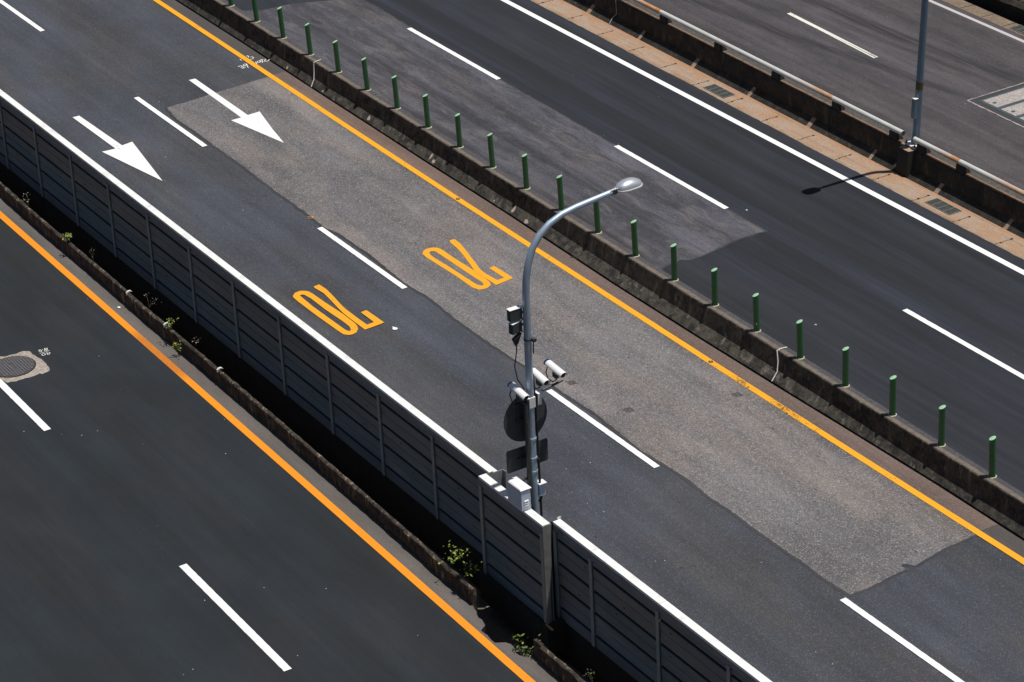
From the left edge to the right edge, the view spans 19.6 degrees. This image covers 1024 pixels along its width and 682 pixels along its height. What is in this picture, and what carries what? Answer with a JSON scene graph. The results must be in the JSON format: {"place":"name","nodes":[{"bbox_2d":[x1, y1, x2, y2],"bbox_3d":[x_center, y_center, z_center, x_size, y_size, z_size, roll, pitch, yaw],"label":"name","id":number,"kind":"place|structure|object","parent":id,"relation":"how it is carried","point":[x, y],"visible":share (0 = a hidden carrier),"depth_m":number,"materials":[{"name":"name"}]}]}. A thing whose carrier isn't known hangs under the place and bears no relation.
{"place":"outdoors","nodes":[
{"label":"outdoors","id":0,"kind":"place"},
{"bbox_2d":[0,218,291,575],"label":"road","id":1,"kind":"structure","parent":0,"point":[140,434],"depth_m":60.89,"materials":[{"name":"asphalt"}]},
{"bbox_2d":[0,182,37,226],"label":"concrete kerb","id":2,"kind":"structure","parent":1,"relation":"on","point":[22,208],"depth_m":70.92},
{"bbox_2d":[0,351,49,382],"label":"manhole","id":3,"kind":"object","parent":1,"relation":"on","point":[21,365],"visible":1,"depth_m":63.82,"materials":[{"name":"metal"}]},
{"bbox_2d":[0,379,50,430],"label":"lane marking","id":4,"kind":"object","parent":1,"relation":"on","point":[36,418],"visible":1,"depth_m":62.23,"materials":[{"name":"white paint"}]},
{"bbox_2d":[35,215,90,272],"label":"concrete kerb","id":5,"kind":"structure","parent":1,"relation":"on","point":[69,248],"depth_m":68.88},
{"bbox_2d":[62,233,71,240],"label":"weed","id":6,"kind":"object","parent":5,"relation":"on","point":[68,236],"visible":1,"depth_m":68.52,"materials":[{"name":"green plant"}]},
{"bbox_2d":[89,259,129,305],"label":"concrete kerb","id":7,"kind":"structure","parent":1,"relation":"on","point":[108,281],"depth_m":66.92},
{"bbox_2d":[127,293,166,338],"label":"concrete kerb","id":8,"kind":"structure","parent":1,"relation":"on","point":[141,310],"depth_m":65.34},
{"bbox_2d":[164,325,220,383],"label":"concrete kerb","id":9,"kind":"structure","parent":1,"relation":"on","point":[191,353],"depth_m":63.54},
{"bbox_2d":[159,318,178,327],"bbox_3d":[-7.391,-0.357,64.335,0.405,0.276,0.314,-23,34,-34],"label":"weed","id":10,"kind":"object","parent":9,"relation":"on","point":[171,323],"visible":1,"depth_m":64.31,"materials":[{"name":"green plant"}]},
{"bbox_2d":[172,342,181,353],"bbox_3d":[-7.152,0.154,63.885,0.274,0.278,0.288,13,31,28],"label":"weed","id":11,"kind":"object","parent":9,"relation":"on","point":[179,349],"visible":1,"depth_m":63.87,"materials":[{"name":"green plant"}]},
{"bbox_2d":[218,370,277,434],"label":"concrete kerb","id":12,"kind":"structure","parent":1,"relation":"on","point":[251,404],"depth_m":61.52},
{"bbox_2d":[0,211,535,681],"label":"edge line","id":13,"kind":"object","parent":1,"relation":"on","point":[388,557],"visible":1,"depth_m":59.46,"materials":[{"name":"orange paint"}]},
{"bbox_2d":[0,196,561,681],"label":"road verge","id":14,"kind":"structure","parent":1,"relation":"on","point":[434,582],"depth_m":59.87,"materials":[{"name":"concrete"}]},
{"bbox_2d":[512,645,532,658],"bbox_3d":[0.227,5.596,53.047,0.274,0.283,0.505,-25,35,-36],"label":"weed","id":15,"kind":"object","parent":14,"relation":"on","point":[523,654],"visible":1,"depth_m":53.05,"materials":[{"name":"green plant"}]},
{"bbox_2d":[276,420,341,488],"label":"concrete kerb","id":16,"kind":"structure","parent":1,"relation":"on","point":[311,455],"depth_m":59.44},
{"bbox_2d":[0,477,523,681],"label":"road","id":17,"kind":"structure","parent":0,"point":[301,581],"depth_m":54.78,"materials":[{"name":"asphalt"}]},
{"bbox_2d":[179,564,291,670],"bbox_3d":[-5.115,5.051,54.575,0.161,0.001,4.362,-18,31,-26],"label":"lane marking","id":18,"kind":"object","parent":17,"relation":"on","point":[261,643],"visible":1,"depth_m":54.46,"materials":[{"name":"white paint"}]},
{"bbox_2d":[339,473,406,544],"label":"concrete kerb","id":19,"kind":"structure","parent":17,"relation":"on","point":[365,502],"depth_m":57.39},
{"bbox_2d":[404,529,477,615],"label":"concrete kerb","id":20,"kind":"structure","parent":17,"relation":"on","point":[445,572],"depth_m":55.28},
{"bbox_2d":[438,540,467,566],"bbox_3d":[-1.057,4.039,55.155,0.536,0.437,0.564,8,29,20],"label":"weed","id":21,"kind":"object","parent":20,"relation":"on","point":[455,552],"visible":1,"depth_m":55.14,"materials":[{"name":"green plant"}]},
{"bbox_2d":[459,560,482,582],"bbox_3d":[-0.759,4.309,54.733,0.391,0.476,0.507,2,28,11],"label":"weed","id":22,"kind":"object","parent":20,"relation":"on","point":[475,566],"visible":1,"depth_m":54.77,"materials":[{"name":"green plant"}]},
{"bbox_2d":[534,639,543,661],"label":"kerb end slab","id":23,"kind":"structure","parent":17,"relation":"on","point":[538,644],"depth_m":52.70,"materials":[{"name":"concrete"}]},
{"bbox_2d":[540,645,584,681],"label":"concrete kerb","id":24,"kind":"structure","parent":17,"relation":"on","point":[554,664],"depth_m":52.16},
{"bbox_2d":[379,505,590,681],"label":"ditch floor","id":25,"kind":"structure","parent":0,"point":[499,628],"depth_m":55.52,"materials":[{"name":"soil"}]},
{"bbox_2d":[512,634,531,655],"bbox_3d":[0.152,5.620,54.193,0.328,0.815,0.509,-18,31,-27],"label":"weed","id":26,"kind":"object","parent":25,"relation":"on","point":[513,636],"visible":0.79,"depth_m":54.17,"materials":[{"name":"green plant"}]},
{"bbox_2d":[0,0,1023,681],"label":"road","id":27,"kind":"structure","parent":0,"point":[756,600],"depth_m":61.59,"materials":[{"name":"asphalt"}]},
{"bbox_2d":[0,0,43,30],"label":"lane marking","id":28,"kind":"object","parent":27,"relation":"on","point":[19,14],"visible":1,"depth_m":82.84,"materials":[{"name":"white paint"}]},
{"bbox_2d":[73,116,160,179],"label":"road arrow","id":29,"kind":"object","parent":27,"relation":"on","point":[130,154],"visible":1,"depth_m":73.91,"materials":[{"name":"paint"}]},
{"bbox_2d":[135,97,206,146],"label":"lane marking","id":30,"kind":"object","parent":27,"relation":"on","point":[171,122],"visible":1,"depth_m":75.52,"materials":[{"name":"white paint"}]},
{"bbox_2d":[160,0,284,74],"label":"road margin","id":31,"kind":"object","parent":27,"relation":"on","point":[233,42],"visible":1,"depth_m":80.59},
{"bbox_2d":[0,89,496,554],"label":"metal fence","id":32,"kind":"object","parent":27,"relation":"on","point":[427,463],"visible":0.98,"depth_m":62.61,"materials":[{"name":"metal"}]},
{"bbox_2d":[493,469,506,488],"bbox_3d":[-0.229,2.769,55.040,0.260,0.775,0.108,-18,31,-27],"label":"end bracket","id":33,"kind":"object","parent":32,"relation":"attached to","point":[500,477],"visible":0.46,"depth_m":54.98,"materials":[{"name":"metal"}]},
{"bbox_2d":[238,55,269,68],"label":"chalk writing","id":34,"kind":"object","parent":27,"relation":"on","point":[256,62],"visible":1,"depth_m":78.88},
{"bbox_2d":[293,285,383,334],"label":"speed marking","id":35,"kind":"object","parent":27,"relation":"on","point":[351,324],"visible":1,"depth_m":65.39,"materials":[{"name":"yellow paint"}]},
{"bbox_2d":[317,227,406,288],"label":"lane marking","id":36,"kind":"object","parent":27,"relation":"on","point":[363,258],"visible":1,"depth_m":67.83,"materials":[{"name":"white paint"}]},
{"bbox_2d":[479,570,567,652],"bbox_3d":[0.206,4.951,54.892,0.415,0.596,2.400,-18,31,-27],"label":"deck ledge","id":37,"kind":"object","parent":27,"relation":"on","point":[514,610],"visible":0.79,"depth_m":54.55,"materials":[{"name":"concrete"}]},
{"bbox_2d":[478,471,554,630],"bbox_3d":[0.186,3.830,54.207,0.338,2.115,2.459,-18,31,-26],"label":"metal fence","id":38,"kind":"object","parent":37,"relation":"on","point":[516,552],"visible":1,"depth_m":54.14,"materials":[{"name":"metal"}]},
{"bbox_2d":[506,475,533,511],"bbox_3d":[0.262,2.914,53.651,0.525,1.012,0.522,-18,31,-27],"label":"control cabinet","id":39,"kind":"object","parent":38,"relation":"attached to","point":[519,495],"visible":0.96,"depth_m":53.36,"materials":[{"name":"metal"}]},
{"bbox_2d":[164,77,977,596],"bbox_3d":[-0.098,-1.149,66.076,3.552,0.001,29.184,-18,31,-27],"label":"road seam","id":40,"kind":"object","parent":27,"relation":"on","point":[832,585],"visible":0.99,"depth_m":60.93,"materials":[{"name":"asphalt"}]},
{"bbox_2d":[167,77,975,593],"bbox_3d":[-0.074,-1.162,66.091,3.478,0.001,29.077,-18,31,-27],"label":"road patch","id":41,"kind":"object","parent":27,"relation":"on","point":[773,473],"visible":0.97,"depth_m":62.98,"materials":[{"name":"asphalt"}]},
{"bbox_2d":[190,79,283,142],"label":"road arrow","id":42,"kind":"object","parent":41,"relation":"on","point":[257,121],"visible":1,"depth_m":75.46,"materials":[{"name":"paint"}]},
{"bbox_2d":[423,239,512,288],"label":"speed marking","id":43,"kind":"object","parent":41,"relation":"on","point":[478,273],"visible":1,"depth_m":67.06,"materials":[{"name":"yellow paint"}]},
{"bbox_2d":[567,380,741,411],"bbox_3d":[2.822,1.208,61.187,3.773,0.001,1.206,4,28,13],"label":"road scuff","id":44,"kind":"object","parent":41,"relation":"on","point":[569,383],"visible":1,"depth_m":61.20,"materials":[{"name":"concrete"}]},
{"bbox_2d":[522,177,642,513],"bbox_3d":[1.336,0.844,53.676,2.543,7.743,0.345,-18,31,-27],"label":"street lamp","id":45,"kind":"object","parent":27,"relation":"on","point":[627,184],"visible":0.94,"depth_m":52.27,"materials":[{"name":"metal"}]},
{"bbox_2d":[506,305,522,321],"bbox_3d":[0.083,-0.478,52.252,0.354,0.346,0.120,-18,31,-27],"label":"detector box","id":46,"kind":"object","parent":45,"relation":"attached to","point":[514,313],"visible":1,"depth_m":52.18,"materials":[{"name":"metal"}]},
{"bbox_2d":[508,319,522,334],"bbox_3d":[0.090,-0.252,52.379,0.120,0.326,0.334,22,36,39],"label":"detector box","id":47,"kind":"object","parent":45,"relation":"attached to","point":[515,327],"visible":1,"depth_m":52.29,"materials":[{"name":"metal"}]},
{"bbox_2d":[512,332,521,345],"bbox_3d":[0.086,-0.032,52.461,0.164,0.231,0.096,-18,31,-27],"label":"cable gland","id":48,"kind":"object","parent":47,"relation":"attached to","point":[515,339],"visible":1,"depth_m":52.43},
{"bbox_2d":[514,334,524,389],"bbox_3d":[0.119,0.382,52.664,0.183,1.126,0.027,-13,29,-19],"label":"cable","id":49,"kind":"object","parent":47,"relation":"hanging from","point":[515,368],"visible":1,"depth_m":52.67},
{"bbox_2d":[504,394,546,441],"bbox_3d":[0.305,1.413,53.284,0.920,0.960,0.250,-18,31,-27],"label":"round sign","id":50,"kind":"object","parent":45,"relation":"attached to","point":[514,422],"visible":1,"depth_m":53.34,"materials":[{"name":"metal"}]},
{"bbox_2d":[506,438,547,473],"bbox_3d":[0.343,2.123,53.651,0.880,0.460,0.250,-18,31,-27],"label":"rectangular sign","id":51,"kind":"object","parent":45,"relation":"attached to","point":[516,459],"visible":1,"depth_m":53.68,"materials":[{"name":"metal"}]},
{"bbox_2d":[523,401,533,508],"bbox_3d":[0.316,2.462,53.716,0.091,3.080,0.100,-10,28,-14],"label":"conduit","id":52,"kind":"object","parent":45,"relation":"attached to","point":[527,437],"visible":0.57,"depth_m":53.39,"materials":[{"name":"metal"}]},
{"bbox_2d":[533,374,542,516],"bbox_3d":[0.461,2.044,53.668,0.062,3.254,0.094,-18,31,-27],"label":"cable","id":53,"kind":"object","parent":45,"relation":"attached to","point":[538,461],"visible":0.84,"depth_m":53.56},
{"bbox_2d":[513,379,562,408],"bbox_3d":[0.499,0.973,53.187,1.037,0.292,0.240,-18,31,-27],"label":"camera bracket","id":54,"kind":"object","parent":45,"relation":"attached to","point":[532,400],"visible":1,"depth_m":53.06,"materials":[{"name":"metal"}]},
{"bbox_2d":[507,381,530,404],"bbox_3d":[0.127,1.000,52.941,0.151,0.405,0.555,-18,31,-27],"label":"security camera","id":55,"kind":"object","parent":54,"relation":"attached to","point":[519,392],"visible":1,"depth_m":52.88,"materials":[{"name":"metal"}]},
{"bbox_2d":[533,367,550,389],"bbox_3d":[0.487,0.731,53.164,0.151,0.405,0.555,-18,31,-27],"label":"security camera","id":56,"kind":"object","parent":54,"relation":"attached to","point":[541,378],"visible":0.82,"depth_m":53.05,"materials":[{"name":"metal"}]},
{"bbox_2d":[543,359,567,381],"bbox_3d":[0.784,0.600,53.278,0.151,0.405,0.555,-19,31,-28],"label":"security camera","id":57,"kind":"object","parent":54,"relation":"attached to","point":[556,370],"visible":1,"depth_m":53.22,"materials":[{"name":"metal"}]},
{"bbox_2d":[538,478,546,501],"bbox_3d":[0.499,2.784,54.061,0.233,0.500,0.190,-18,31,-27],"label":"junction box","id":58,"kind":"object","parent":45,"relation":"attached to","point":[541,489],"visible":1,"depth_m":53.98,"materials":[{"name":"paint"}]},
{"bbox_2d":[153,0,1023,564],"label":"edge line","id":59,"kind":"object","parent":27,"relation":"on","point":[683,344],"visible":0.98,"depth_m":64.78,"materials":[{"name":"yellow paint"}]},
{"bbox_2d":[547,389,658,467],"bbox_3d":[1.816,1.755,60.229,0.142,0.001,4.000,-18,31,-27],"label":"lane marking","id":60,"kind":"object","parent":27,"relation":"on","point":[603,429],"visible":1,"depth_m":60.19,"materials":[{"name":"white paint"}]},
{"bbox_2d":[274,71,996,530],"bbox_3d":[1.406,-1.755,67.081,0.512,0.001,28.760,-18,31,-27],"label":"road margin","id":61,"kind":"object","parent":27,"relation":"on","point":[930,489],"visible":0.99,"depth_m":64.07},
{"bbox_2d":[549,516,771,681],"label":"metal fence","id":62,"kind":"object","parent":27,"relation":"on","point":[632,625],"visible":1,"depth_m":51.77,"materials":[{"name":"metal"}]},
{"bbox_2d":[841,598,963,681],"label":"lane marking","id":63,"kind":"object","parent":27,"relation":"on","point":[905,643],"visible":1,"depth_m":52.76,"materials":[{"name":"white paint"}]},
{"bbox_2d":[981,524,1023,557],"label":"road margin","id":64,"kind":"object","parent":27,"relation":"on","point":[1006,538],"visible":1,"depth_m":55.69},
{"bbox_2d":[226,0,1023,492],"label":"road","id":65,"kind":"structure","parent":0,"point":[842,264],"depth_m":67.12,"materials":[{"name":"asphalt"}]},
{"bbox_2d":[242,0,764,268],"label":"road patch","id":66,"kind":"object","parent":65,"relation":"on","point":[665,212],"visible":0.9,"depth_m":73.95,"materials":[{"name":"asphalt"}]},
{"bbox_2d":[407,28,500,79],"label":"lane marking","id":67,"kind":"object","parent":66,"relation":"on","point":[454,53],"visible":1,"depth_m":78.75,"materials":[{"name":"white paint"}]},
{"bbox_2d":[614,145,728,208],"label":"lane marking","id":68,"kind":"object","parent":66,"relation":"on","point":[691,188],"visible":1,"depth_m":70.99,"materials":[{"name":"white paint"}]},
{"bbox_2d":[265,0,767,269],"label":"road seam","id":69,"kind":"object","parent":65,"relation":"on","point":[611,143],"visible":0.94,"depth_m":73.29,"materials":[{"name":"asphalt"}]},
{"bbox_2d":[175,0,1023,540],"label":"concrete barrier","id":70,"kind":"object","parent":65,"relation":"on","point":[825,394],"visible":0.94,"depth_m":65.20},
{"bbox_2d":[252,0,259,22],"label":"green bollard","id":71,"kind":"object","parent":70,"relation":"on","point":[255,11],"visible":1,"depth_m":79.81,"materials":[{"name":"plastic"}]},
{"bbox_2d":[277,7,286,38],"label":"green bollard","id":72,"kind":"object","parent":70,"relation":"on","point":[281,22],"visible":1,"depth_m":78.58,"materials":[{"name":"plastic"}]},
{"bbox_2d":[305,23,313,55],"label":"green bollard","id":73,"kind":"object","parent":70,"relation":"on","point":[308,39],"visible":1,"depth_m":77.41,"materials":[{"name":"plastic"}]},
{"bbox_2d":[333,40,341,72],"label":"green bollard","id":74,"kind":"object","parent":70,"relation":"on","point":[336,56],"visible":1,"depth_m":76.24,"materials":[{"name":"plastic"}]},
{"bbox_2d":[361,57,370,90],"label":"green bollard","id":75,"kind":"object","parent":70,"relation":"on","point":[365,74],"visible":1,"depth_m":75.08,"materials":[{"name":"plastic"}]},
{"bbox_2d":[392,75,400,109],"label":"green bollard","id":76,"kind":"object","parent":70,"relation":"on","point":[395,93],"visible":1,"depth_m":73.91,"materials":[{"name":"plastic"}]},
{"bbox_2d":[423,94,431,128],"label":"green bollard","id":77,"kind":"object","parent":70,"relation":"on","point":[426,112],"visible":1,"depth_m":72.74,"materials":[{"name":"plastic"}]},
{"bbox_2d":[455,113,463,147],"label":"green bollard","id":78,"kind":"object","parent":70,"relation":"on","point":[458,130],"visible":1,"depth_m":71.57,"materials":[{"name":"plastic"}]},
{"bbox_2d":[487,133,496,168],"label":"green bollard","id":79,"kind":"object","parent":70,"relation":"on","point":[491,150],"visible":1,"depth_m":70.41,"materials":[{"name":"plastic"}]},
{"bbox_2d":[522,153,530,189],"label":"green bollard","id":80,"kind":"object","parent":70,"relation":"on","point":[525,172],"visible":1,"depth_m":69.23,"materials":[{"name":"plastic"}]},
{"bbox_2d":[556,175,563,210],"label":"green bollard","id":81,"kind":"object","parent":70,"relation":"on","point":[560,193],"visible":0.84,"depth_m":68.06,"materials":[{"name":"plastic"}]},
{"bbox_2d":[593,201,601,233],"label":"green bollard","id":82,"kind":"object","parent":70,"relation":"on","point":[597,218],"visible":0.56,"depth_m":66.92,"materials":[{"name":"plastic"}]},
{"bbox_2d":[631,220,639,256],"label":"green bollard","id":83,"kind":"object","parent":70,"relation":"on","point":[634,238],"visible":1,"depth_m":65.72,"materials":[{"name":"plastic"}]},
{"bbox_2d":[670,243,678,281],"bbox_3d":[3.521,-1.719,64.600,0.196,0.871,0.189,-19,32,-26],"label":"green bollard","id":84,"kind":"object","parent":70,"relation":"on","point":[673,262],"visible":1,"depth_m":64.55,"materials":[{"name":"plastic"}]},
{"bbox_2d":[711,268,718,306],"bbox_3d":[4.325,-1.160,63.433,0.196,0.871,0.189,-18,32,-27],"label":"green bollard","id":85,"kind":"object","parent":70,"relation":"on","point":[714,286],"visible":1,"depth_m":63.39,"materials":[{"name":"plastic"}]},
{"bbox_2d":[753,293,760,332],"bbox_3d":[5.119,-0.602,62.270,0.196,0.871,0.189,-19,31,-26],"label":"green bollard","id":86,"kind":"object","parent":70,"relation":"on","point":[756,323],"visible":1,"depth_m":62.23,"materials":[{"name":"plastic"}]},
{"bbox_2d":[772,347,786,380],"bbox_3d":[5.522,0.469,61.694,0.115,0.610,0.520,21,36,38],"label":"cord","id":87,"kind":"object","parent":70,"relation":"attached to","point":[777,362],"visible":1,"depth_m":61.64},
{"bbox_2d":[796,319,804,359],"bbox_3d":[5.920,-0.041,61.098,0.195,0.871,0.189,-19,31,-26],"label":"green bollard","id":88,"kind":"object","parent":70,"relation":"on","point":[799,330],"visible":1,"depth_m":61.04,"materials":[{"name":"plastic"}]},
{"bbox_2d":[841,347,849,387],"bbox_3d":[6.731,0.516,59.935,0.196,0.871,0.189,-18,31,-27],"label":"green bollard","id":89,"kind":"object","parent":70,"relation":"on","point":[845,367],"visible":1,"depth_m":59.89,"materials":[{"name":"plastic"}]},
{"bbox_2d":[888,375,896,416],"bbox_3d":[7.533,1.078,58.762,0.196,0.871,0.189,-18,32,-27],"label":"green bollard","id":90,"kind":"object","parent":70,"relation":"on","point":[892,404],"visible":1,"depth_m":58.73,"materials":[{"name":"plastic"}]},
{"bbox_2d":[937,405,945,446],"bbox_3d":[8.335,1.638,57.594,0.196,0.871,0.189,-18,32,-27],"label":"green bollard","id":91,"kind":"object","parent":70,"relation":"on","point":[941,428],"visible":1,"depth_m":57.55,"materials":[{"name":"plastic"}]},
{"bbox_2d":[988,436,996,478],"bbox_3d":[9.126,2.198,56.425,0.195,0.871,0.189,-19,31,-26],"label":"green bollard","id":92,"kind":"object","parent":70,"relation":"on","point":[992,457],"visible":1,"depth_m":56.38,"materials":[{"name":"plastic"}]},
{"bbox_2d":[501,0,1023,274],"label":"edge line","id":93,"kind":"object","parent":65,"relation":"on","point":[848,180],"visible":1,"depth_m":72.45,"materials":[{"name":"white paint"}]},
{"bbox_2d":[531,0,1023,258],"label":"gutter","id":94,"kind":"object","parent":65,"relation":"on","point":[987,230],"visible":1,"depth_m":73.17,"materials":[{"name":"concrete"}]},
{"bbox_2d":[703,84,734,97],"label":"drain grate","id":95,"kind":"object","parent":94,"relation":"on","point":[721,92],"visible":1,"depth_m":75.59,"materials":[{"name":"metal"}]},
{"bbox_2d":[925,198,961,214],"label":"drain grate","id":96,"kind":"object","parent":94,"relation":"on","point":[942,206],"visible":1,"depth_m":68.80,"materials":[{"name":"metal"}]},
{"bbox_2d":[903,309,1023,378],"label":"lane marking","id":97,"kind":"object","parent":65,"relation":"on","point":[968,345],"visible":1,"depth_m":62.71,"materials":[{"name":"white paint"}]},
{"bbox_2d":[643,0,1023,189],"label":"road","id":98,"kind":"structure","parent":0,"point":[966,59],"depth_m":77.13,"materials":[{"name":"asphalt"}]},
{"bbox_2d":[564,0,1023,238],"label":"railed barrier","id":99,"kind":"object","parent":98,"relation":"on","point":[979,195],"visible":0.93,"depth_m":73.35,"materials":[{"name":"concrete"}]},
{"bbox_2d":[633,0,904,140],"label":"pipe rail","id":100,"kind":"object","parent":99,"relation":"on","point":[838,104],"visible":1,"depth_m":74.36,"materials":[{"name":"metal"}]},
{"bbox_2d":[913,137,1023,196],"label":"pipe rail","id":101,"kind":"object","parent":99,"relation":"on","point":[962,166],"visible":1,"depth_m":68.79,"materials":[{"name":"metal"}]},
{"bbox_2d":[787,13,877,57],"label":"lane marking","id":102,"kind":"object","parent":98,"relation":"on","point":[817,27],"visible":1,"depth_m":78.64,"materials":[{"name":"white paint"}]},
{"bbox_2d":[895,144,915,177],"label":"pedestal","id":103,"kind":"object","parent":98,"relation":"on","point":[905,163],"visible":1,"depth_m":70.30,"materials":[{"name":"concrete"}]},
{"bbox_2d":[904,0,928,148],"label":"street lamp","id":104,"kind":"object","parent":103,"relation":"on","point":[916,109],"visible":1,"depth_m":69.54,"materials":[{"name":"silver metal"}]},
{"bbox_2d":[929,0,1023,42],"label":"edge line","id":105,"kind":"object","parent":98,"relation":"on","point":[977,21],"visible":1,"depth_m":79.03,"materials":[{"name":"white paint"}]},
{"bbox_2d":[942,0,1023,35],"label":"gutter","id":106,"kind":"object","parent":98,"relation":"on","point":[985,14],"visible":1,"depth_m":79.48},
{"bbox_2d":[1010,25,1023,34],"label":"drain grate","id":107,"kind":"object","parent":106,"relation":"on","point":[1019,28],"visible":1,"depth_m":78.39,"materials":[{"name":"metal"}]},
{"bbox_2d":[967,83,1023,126],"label":"access cover","id":108,"kind":"object","parent":98,"relation":"on","point":[1007,103],"visible":1,"depth_m":74.07,"materials":[{"name":"metal"}]},
{"bbox_2d":[964,0,1023,25],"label":"terrain","id":109,"kind":"structure","parent":0,"point":[1012,10],"depth_m":79.61,"materials":[{"name":"soil"}]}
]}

